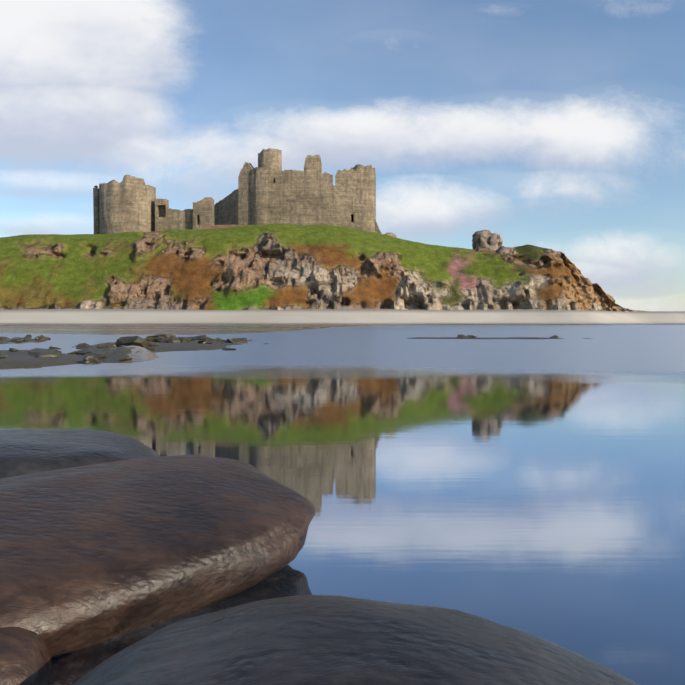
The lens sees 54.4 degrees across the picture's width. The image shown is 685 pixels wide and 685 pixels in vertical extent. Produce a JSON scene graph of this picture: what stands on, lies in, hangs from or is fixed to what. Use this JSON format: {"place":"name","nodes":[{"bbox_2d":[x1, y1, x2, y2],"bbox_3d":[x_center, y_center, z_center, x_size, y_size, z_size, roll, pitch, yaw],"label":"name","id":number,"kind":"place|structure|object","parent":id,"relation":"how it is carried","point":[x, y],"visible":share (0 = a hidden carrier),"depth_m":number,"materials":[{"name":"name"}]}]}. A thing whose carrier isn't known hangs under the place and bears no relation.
{"place":"outdoors","nodes":[
{"label":"outdoors","id":0,"kind":"place"},
{"bbox_2d":[258,148,281,175],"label":"castle turret","id":1,"kind":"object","parent":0,"point":[270,159],"depth_m":200.54,"materials":[{"name":"grey stone"}]},
{"bbox_2d":[268,169,360,228],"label":"castle wall","id":2,"kind":"structure","parent":0,"point":[295,197],"depth_m":200.74,"materials":[{"name":"grey stone"}]},
{"bbox_2d":[304,155,321,172],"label":"castle turret","id":3,"kind":"object","parent":2,"relation":"on","point":[312,163],"visible":0.77,"depth_m":200.41,"materials":[{"name":"grey stone"}]},
{"bbox_2d":[0,224,639,311],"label":"headland hill","id":4,"kind":"structure","parent":0,"point":[271,267],"depth_m":167.31,"materials":[{"name":"green plant"}]},
{"bbox_2d":[93,185,99,233],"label":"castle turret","id":5,"kind":"object","parent":4,"relation":"on","point":[96,217],"visible":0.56,"depth_m":209.37,"materials":[{"name":"stone"}]},
{"bbox_2d":[99,175,155,233],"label":"castle tower","id":6,"kind":"structure","parent":4,"relation":"on","point":[127,204],"depth_m":203.35,"materials":[{"name":"stone"}]},
{"bbox_2d":[155,198,168,230],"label":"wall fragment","id":7,"kind":"object","parent":4,"relation":"on","point":[161,206],"visible":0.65,"depth_m":207.14,"materials":[{"name":"stone"}]},
{"bbox_2d":[166,208,192,229],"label":"castle curtain wall","id":8,"kind":"structure","parent":4,"relation":"on","point":[178,219],"depth_m":207.62,"materials":[{"name":"stone"}]},
{"bbox_2d":[193,197,213,229],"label":"castle wall fragment","id":9,"kind":"object","parent":4,"relation":"on","point":[203,212],"visible":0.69,"depth_m":205.55,"materials":[{"name":"stone"}]},
{"bbox_2d":[204,224,241,228],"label":"wall","id":10,"kind":"structure","parent":4,"relation":"on","point":[216,226],"depth_m":198.97,"materials":[{"name":"stone"}]},
{"bbox_2d":[214,189,238,224],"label":"castle wall","id":11,"kind":"structure","parent":4,"relation":"on","point":[225,210],"depth_m":211.19,"materials":[{"name":"grey stone"}]},
{"bbox_2d":[238,162,254,224],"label":"pointed castle wall","id":12,"kind":"structure","parent":4,"relation":"on","point":[244,196],"depth_m":203.02,"materials":[{"name":"grey stone"}]},
{"bbox_2d":[251,167,269,224],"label":"tower","id":13,"kind":"structure","parent":4,"relation":"on","point":[259,196],"depth_m":200.60,"materials":[{"name":"grey stone"}]},
{"bbox_2d":[374,218,381,233],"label":"wall buttress","id":14,"kind":"structure","parent":4,"relation":"on","point":[377,229],"depth_m":202.81,"materials":[{"name":"grey stone"}]},
{"bbox_2d":[384,233,396,237],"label":"castle rock","id":15,"kind":"object","parent":4,"relation":"on","point":[391,234],"visible":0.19,"depth_m":195.44,"materials":[{"name":"grey stone"}]},
{"bbox_2d":[472,229,560,254],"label":"rock outcrop","id":16,"kind":"object","parent":4,"relation":"on","point":[486,239],"visible":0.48,"depth_m":188.69,"materials":[{"name":"grey stone"}]},
{"bbox_2d":[0,325,684,684],"bbox_3d":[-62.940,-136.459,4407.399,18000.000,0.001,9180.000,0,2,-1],"label":"sea water","id":17,"kind":"structure","parent":0,"point":[535,487],"depth_m":4.04,"materials":[{"name":"blue liquid"}]},
{"bbox_2d":[0,627,51,684],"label":"boulder","id":18,"kind":"object","parent":17,"relation":"in","point":[25,657],"visible":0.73,"depth_m":1.39,"materials":[{"name":"brown stone"}]},
{"bbox_2d":[0,429,158,478],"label":"flat boulder","id":19,"kind":"object","parent":17,"relation":"in","point":[26,451],"visible":0.27,"depth_m":3.23,"materials":[{"name":"grey stone"}]},
{"bbox_2d":[0,455,315,658],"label":"boulder","id":20,"kind":"object","parent":17,"relation":"in","point":[93,554],"visible":0.98,"depth_m":1.83,"materials":[{"name":"brown stone"}]},
{"bbox_2d":[72,595,638,684],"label":"boulder","id":21,"kind":"object","parent":17,"relation":"in","point":[315,640],"visible":1,"depth_m":1.09,"materials":[{"name":"grey stone"}]},
{"bbox_2d":[0,309,684,368],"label":"beach sand","id":22,"kind":"structure","parent":0,"point":[120,321],"depth_m":146.22,"materials":[{"name":"beige sand"}]},
{"bbox_2d":[0,334,558,368],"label":"seaweed rocks","id":23,"kind":"object","parent":22,"relation":"on","point":[89,357],"visible":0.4,"depth_m":18.09,"materials":[{"name":"grey stone"}]},
{"bbox_2d":[0,0,684,310],"label":"sky","id":24,"kind":"structure","parent":0,"point":[556,125],"materials":[{"name":"blue"}]},
{"bbox_2d":[351,164,375,232],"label":"castle tower","id":25,"kind":"structure","parent":0,"point":[368,194],"depth_m":201.14,"materials":[{"name":"grey stone"}]}
]}

